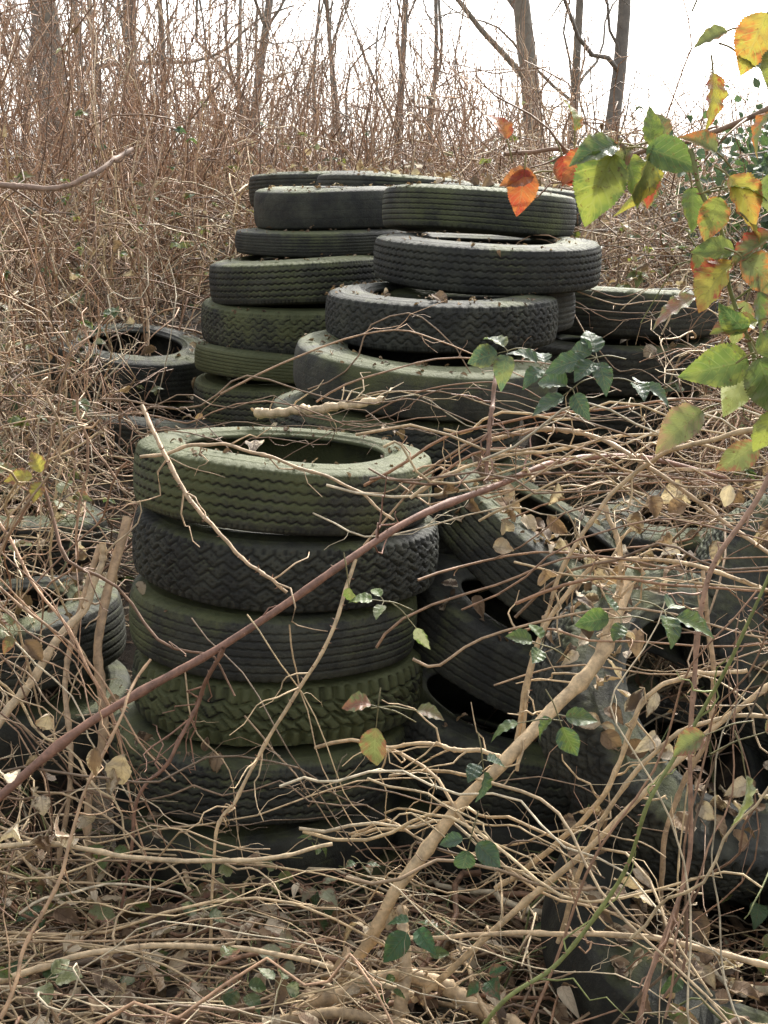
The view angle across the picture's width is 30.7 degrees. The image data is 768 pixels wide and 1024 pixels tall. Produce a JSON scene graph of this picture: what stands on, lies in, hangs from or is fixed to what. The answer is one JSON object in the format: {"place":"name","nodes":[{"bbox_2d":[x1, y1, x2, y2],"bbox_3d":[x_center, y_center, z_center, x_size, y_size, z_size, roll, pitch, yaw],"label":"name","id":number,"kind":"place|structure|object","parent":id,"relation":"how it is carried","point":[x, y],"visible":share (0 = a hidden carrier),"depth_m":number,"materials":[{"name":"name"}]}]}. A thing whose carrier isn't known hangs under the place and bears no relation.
{"place":"outdoors","nodes":[
{"label":"outdoors","id":0,"kind":"place"},
{"bbox_2d":[249,171,393,206],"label":"tyre","id":1,"kind":"object","parent":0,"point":[291,178],"visible":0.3,"depth_m":5.59,"materials":[{"name":"rubber"}]},
{"bbox_2d":[0,156,767,1023],"bbox_3d":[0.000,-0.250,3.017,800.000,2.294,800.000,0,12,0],"label":"ground","id":2,"kind":"structure","parent":0,"point":[126,658],"depth_m":3.30,"materials":[{"name":"soil"}]},
{"bbox_2d":[0,485,106,576],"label":"tyre","id":3,"kind":"object","parent":2,"relation":"on","point":[57,566],"visible":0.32,"depth_m":3.70,"materials":[{"name":"rubber"}]},
{"bbox_2d":[0,0,111,167],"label":"tree","id":4,"kind":"object","parent":2,"relation":"on","point":[34,30],"visible":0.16,"depth_m":11.42,"materials":[{"name":"brown plant"}]},
{"bbox_2d":[0,659,130,783],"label":"tyre","id":5,"kind":"object","parent":2,"relation":"on","point":[117,669],"visible":0.31,"depth_m":3.09,"materials":[{"name":"rubber"}]},
{"bbox_2d":[0,575,125,698],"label":"tyre","id":6,"kind":"object","parent":5,"relation":"on","point":[114,643],"visible":0.55,"depth_m":3.14,"materials":[{"name":"rubber"}]},
{"bbox_2d":[0,0,156,167],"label":"tree","id":7,"kind":"object","parent":2,"relation":"on","point":[139,8],"visible":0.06,"depth_m":14.47,"materials":[{"name":"brown plant"}]},
{"bbox_2d":[99,0,193,160],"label":"tree","id":8,"kind":"object","parent":2,"relation":"on","point":[138,30],"visible":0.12,"depth_m":12.42,"materials":[{"name":"brown plant"}]},
{"bbox_2d":[1,0,292,171],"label":"tree","id":9,"kind":"object","parent":2,"relation":"on","point":[47,17],"visible":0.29,"depth_m":13.76,"materials":[{"name":"brown plant"}]},
{"bbox_2d":[0,0,331,1023],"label":"bramble thicket","id":10,"kind":"object","parent":2,"relation":"on","point":[28,386],"visible":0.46,"depth_m":4.51,"materials":[{"name":"brown plant"}]},
{"bbox_2d":[104,0,297,127],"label":"tree","id":11,"kind":"object","parent":2,"relation":"on","point":[256,4],"visible":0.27,"depth_m":15.46,"materials":[{"name":"brown plant"}]},
{"bbox_2d":[129,849,408,926],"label":"tyre","id":12,"kind":"object","parent":2,"relation":"on","point":[392,855],"visible":0.06,"depth_m":3.00,"materials":[{"name":"rubber"}]},
{"bbox_2d":[113,785,400,898],"bbox_3d":[-0.283,0.663,3.179,0.644,0.156,0.657,-2,15,5],"label":"tyre","id":13,"kind":"object","parent":12,"relation":"on","point":[279,839],"visible":0.16,"depth_m":2.91,"materials":[{"name":"rubber"}]},
{"bbox_2d":[109,701,404,825],"bbox_3d":[-0.280,0.511,3.164,0.680,0.161,0.681,6,13,20],"label":"tyre","id":14,"kind":"object","parent":13,"relation":"on","point":[205,776],"visible":0.29,"depth_m":2.87,"materials":[{"name":"rubber"}]},
{"bbox_2d":[132,648,422,746],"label":"tyre","id":15,"kind":"object","parent":14,"relation":"on","point":[225,710],"visible":0.5,"depth_m":2.88,"materials":[{"name":"rubber"}]},
{"bbox_2d":[129,574,416,682],"bbox_3d":[-0.245,0.220,3.120,0.638,0.159,0.643,3,12,1],"label":"tyre","id":16,"kind":"object","parent":15,"relation":"on","point":[351,649],"visible":0.51,"depth_m":2.85,"materials":[{"name":"rubber"}]},
{"bbox_2d":[132,505,438,612],"bbox_3d":[-0.217,0.071,3.109,0.677,0.163,0.660,4,11,1],"label":"tyre","id":17,"kind":"object","parent":16,"relation":"on","point":[171,556],"visible":0.66,"depth_m":2.83,"materials":[{"name":"rubber"}]},
{"bbox_2d":[133,427,432,535],"bbox_3d":[-0.221,-0.077,3.074,0.650,0.161,0.639,-1,12,-25],"label":"tyre","id":18,"kind":"object","parent":17,"relation":"on","point":[252,493],"visible":0.74,"depth_m":2.82,"materials":[{"name":"rubber"}]},
{"bbox_2d":[0,628,742,1023],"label":"leaf litter","id":19,"kind":"object","parent":2,"relation":"on","point":[64,914],"visible":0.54,"depth_m":2.46,"materials":[{"name":"brown plant"}]},
{"bbox_2d":[324,0,423,152],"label":"tree","id":20,"kind":"object","parent":2,"relation":"on","point":[326,9],"visible":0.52,"depth_m":16.08,"materials":[{"name":"brown plant"}]},
{"bbox_2d":[0,159,757,678],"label":"leaf litter","id":21,"kind":"object","parent":2,"relation":"on","point":[438,295],"visible":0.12,"depth_m":4.98,"materials":[{"name":"brown plant"}]},
{"bbox_2d":[0,26,767,1023],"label":"dead stems","id":22,"kind":"object","parent":2,"relation":"on","point":[390,828],"depth_m":2.49,"materials":[{"name":"brown plant"}]},
{"bbox_2d":[0,60,767,1023],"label":"bramble canes","id":23,"kind":"object","parent":2,"relation":"on","point":[580,682],"visible":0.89,"depth_m":2.40,"materials":[{"name":"brown plant"}]},
{"bbox_2d":[484,0,767,471],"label":"bramble leaves","id":24,"kind":"object","parent":23,"relation":"attached to","point":[600,171],"visible":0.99,"depth_m":1.45,"materials":[{"name":"green plant"}]},
{"bbox_2d":[0,0,767,488],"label":"bramble thicket","id":25,"kind":"object","parent":2,"relation":"on","point":[244,182],"visible":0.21,"depth_m":7.18,"materials":[{"name":"brown plant"}]},
{"bbox_2d":[0,48,767,1023],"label":"bramble leaves","id":26,"kind":"object","parent":2,"relation":"on","point":[372,742],"visible":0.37,"depth_m":2.30,"materials":[{"name":"green plant"}]},
{"bbox_2d":[0,696,767,1023],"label":"fallen twigs","id":27,"kind":"object","parent":2,"relation":"on","point":[458,916],"visible":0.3,"depth_m":2.64,"materials":[{"name":"brown wood"}]},
{"bbox_2d":[0,408,767,1023],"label":"leaf litter","id":28,"kind":"object","parent":2,"relation":"on","point":[742,988],"visible":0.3,"depth_m":2.64,"materials":[{"name":"brown plant"}]},
{"bbox_2d":[0,0,767,173],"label":"distant trees","id":29,"kind":"object","parent":2,"relation":"on","point":[337,22],"visible":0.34,"depth_m":15.62,"materials":[{"name":"brown plant"}]},
{"bbox_2d":[0,438,767,1023],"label":"bramble canes","id":30,"kind":"object","parent":2,"relation":"on","point":[338,866],"visible":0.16,"depth_m":2.78,"materials":[{"name":"brown plant"}]},
{"bbox_2d":[86,169,692,922],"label":"leaf crumbs","id":31,"kind":"object","parent":2,"relation":"on","point":[474,299],"visible":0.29,"depth_m":3.59,"materials":[{"name":"brown plant"}]},
{"bbox_2d":[403,0,471,162],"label":"tree","id":32,"kind":"object","parent":2,"relation":"on","point":[436,19],"visible":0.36,"depth_m":17.32,"materials":[{"name":"brown plant"}]},
{"bbox_2d":[392,724,567,886],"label":"tyre","id":33,"kind":"object","parent":2,"relation":"on","point":[501,835],"visible":0.11,"depth_m":3.05,"materials":[{"name":"rubber"}]},
{"bbox_2d":[401,662,570,822],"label":"tyre","id":34,"kind":"object","parent":33,"relation":"on","point":[450,701],"visible":0.23,"depth_m":3.03,"materials":[{"name":"rubber"}]},
{"bbox_2d":[413,553,657,724],"bbox_3d":[0.337,0.318,3.328,0.652,0.176,0.648,20,15,-21],"label":"tyre","id":35,"kind":"object","parent":34,"relation":"on","point":[479,669],"visible":0.3,"depth_m":3.07,"materials":[{"name":"rubber"}]},
{"bbox_2d":[439,536,453,554],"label":"tyre","id":36,"kind":"object","parent":35,"relation":"on","point":[444,548],"depth_m":3.52,"materials":[{"name":"rubber"}]},
{"bbox_2d":[430,447,533,501],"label":"tyre","id":37,"kind":"object","parent":36,"relation":"on","point":[509,461],"visible":0.02,"depth_m":3.65,"materials":[{"name":"rubber"}]},
{"bbox_2d":[271,390,519,472],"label":"tyre","id":38,"kind":"object","parent":37,"relation":"on","point":[419,440],"visible":0.32,"depth_m":3.48,"materials":[{"name":"rubber"}]},
{"bbox_2d":[293,330,557,421],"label":"tyre","id":39,"kind":"object","parent":38,"relation":"on","point":[312,369],"visible":0.6,"depth_m":3.45,"materials":[{"name":"rubber"}]},
{"bbox_2d":[325,283,558,353],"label":"tyre","id":40,"kind":"object","parent":39,"relation":"on","point":[517,322],"visible":0.83,"depth_m":3.61,"materials":[{"name":"rubber"}]},
{"bbox_2d":[373,232,601,295],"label":"tyre","id":41,"kind":"object","parent":40,"relation":"on","point":[446,263],"visible":0.99,"depth_m":3.79,"materials":[{"name":"rubber"}]},
{"bbox_2d":[382,184,575,238],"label":"tyre","id":42,"kind":"object","parent":41,"relation":"on","point":[440,208],"visible":0.97,"depth_m":4.06,"materials":[{"name":"rubber"}]},
{"bbox_2d":[374,281,575,332],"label":"tyre","id":43,"kind":"object","parent":39,"relation":"on","point":[566,307],"visible":0.12,"depth_m":4.01,"materials":[{"name":"rubber"}]},
{"bbox_2d":[430,459,645,662],"bbox_3d":[0.402,0.110,3.343,0.638,0.176,0.623,12,27,-52],"label":"tyre","id":44,"kind":"object","parent":35,"relation":"on","point":[469,539],"visible":0.31,"depth_m":3.09,"materials":[{"name":"rubber"}]},
{"bbox_2d":[595,485,767,584],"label":"tyre","id":45,"kind":"object","parent":44,"relation":"on","point":[644,537],"visible":0.18,"depth_m":3.51,"materials":[{"name":"rubber"}]},
{"bbox_2d":[418,0,543,165],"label":"tree","id":46,"kind":"object","parent":2,"relation":"on","point":[526,32],"visible":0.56,"depth_m":14.78,"materials":[{"name":"brown plant"}]},
{"bbox_2d":[240,97,767,928],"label":"bramble thicket","id":47,"kind":"object","parent":2,"relation":"on","point":[704,453],"visible":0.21,"depth_m":3.90,"materials":[{"name":"brown plant"}]},
{"bbox_2d":[442,0,633,149],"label":"tree","id":48,"kind":"object","parent":2,"relation":"on","point":[579,12],"visible":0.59,"depth_m":15.19,"materials":[{"name":"brown plant"}]},
{"bbox_2d":[482,459,643,571],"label":"leaf litter","id":49,"kind":"object","parent":2,"relation":"on","point":[536,524],"visible":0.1,"depth_m":3.13,"materials":[{"name":"beige plant"}]},
{"bbox_2d":[511,0,658,138],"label":"tree","id":50,"kind":"object","parent":2,"relation":"on","point":[621,40],"visible":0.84,"depth_m":14.32,"materials":[{"name":"brown plant"}]},
{"bbox_2d":[523,388,712,446],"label":"tyre","id":51,"kind":"object","parent":2,"relation":"on","point":[620,425],"visible":0.18,"depth_m":4.41,"materials":[{"name":"rubber"}]},
{"bbox_2d":[530,334,714,396],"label":"tyre","id":52,"kind":"object","parent":51,"relation":"on","point":[563,343],"visible":0.33,"depth_m":4.38,"materials":[{"name":"rubber"}]},
{"bbox_2d":[557,286,717,339],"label":"tyre","id":53,"kind":"object","parent":52,"relation":"on","point":[625,329],"visible":0.56,"depth_m":4.41,"materials":[{"name":"rubber"}]},
{"bbox_2d":[541,798,767,1023],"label":"tyre","id":54,"kind":"object","parent":2,"relation":"on","point":[622,994],"visible":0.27,"depth_m":2.41,"materials":[{"name":"rubber"}]},
{"bbox_2d":[569,694,749,911],"bbox_3d":[0.702,0.641,3.164,0.632,0.181,0.649,13,24,10],"label":"tyre","id":55,"kind":"object","parent":2,"relation":"on","point":[675,727],"visible":0.09,"depth_m":3.32,"materials":[{"name":"rubber"}]},
{"bbox_2d":[651,75,767,321],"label":"ivy hedge","id":56,"kind":"object","parent":2,"relation":"on","point":[761,163],"visible":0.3,"depth_m":5.49,"materials":[{"name":"green plant"}]},
{"bbox_2d":[679,492,767,761],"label":"tyre","id":57,"kind":"object","parent":2,"relation":"on","point":[727,602],"visible":0.45,"depth_m":2.94,"materials":[{"name":"rubber"}]},
{"bbox_2d":[755,798,767,923],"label":"tyre","id":58,"kind":"object","parent":2,"relation":"on","point":[763,898],"visible":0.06,"depth_m":2.69,"materials":[{"name":"rubber"}]},
{"bbox_2d":[529,563,767,900],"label":"tyre","id":59,"kind":"object","parent":58,"relation":"on","point":[595,760],"visible":0.46,"depth_m":2.61,"materials":[{"name":"rubber"}]},
{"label":"tyre","id":60,"kind":"object","parent":2,"relation":"on","visible":0},
{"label":"tyre","id":61,"kind":"object","parent":60,"relation":"on","visible":0},
{"bbox_2d":[59,397,221,466],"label":"tyre","id":62,"kind":"object","parent":61,"relation":"on","point":[126,432],"visible":0.15,"depth_m":4.55,"materials":[{"name":"rubber"}]},
{"bbox_2d":[48,323,204,402],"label":"tyre","id":63,"kind":"object","parent":62,"relation":"on","point":[185,372],"visible":0.45,"depth_m":4.90,"materials":[{"name":"rubber"}]},
{"bbox_2d":[194,373,297,426],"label":"tyre","id":64,"kind":"object","parent":61,"relation":"on","point":[207,386],"visible":0.28,"depth_m":4.57,"materials":[{"name":"rubber"}]},
{"bbox_2d":[194,341,294,383],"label":"tyre","id":65,"kind":"object","parent":64,"relation":"on","point":[218,360],"visible":0.41,"depth_m":4.52,"materials":[{"name":"rubber"}]},
{"bbox_2d":[201,297,325,353],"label":"tyre","id":66,"kind":"object","parent":65,"relation":"on","point":[285,329],"visible":0.48,"depth_m":4.53,"materials":[{"name":"rubber"}]},
{"bbox_2d":[209,255,384,305],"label":"tyre","id":67,"kind":"object","parent":66,"relation":"on","point":[252,280],"visible":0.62,"depth_m":4.54,"materials":[{"name":"rubber"}]},
{"bbox_2d":[235,227,405,258],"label":"tyre","id":68,"kind":"object","parent":67,"relation":"on","point":[287,244],"visible":0.7,"depth_m":4.67,"materials":[{"name":"rubber"}]},
{"bbox_2d":[254,186,388,230],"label":"tyre","id":69,"kind":"object","parent":68,"relation":"on","point":[322,208],"visible":0.76,"depth_m":4.74,"materials":[{"name":"rubber"}]},
{"bbox_2d":[0,0,767,164],"label":"sky","id":70,"kind":"structure","parent":0,"point":[666,39],"materials":[{"name":"white"}]},
{"bbox_2d":[439,182,581,225],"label":"tyre","id":71,"kind":"object","parent":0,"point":[562,192],"visible":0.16,"depth_m":5.15,"materials":[{"name":"rubber"}]},
{"bbox_2d":[316,172,469,186],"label":"tyre","id":72,"kind":"object","parent":71,"relation":"on","point":[350,179],"visible":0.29,"depth_m":5.23,"materials":[{"name":"rubber"}]}
]}

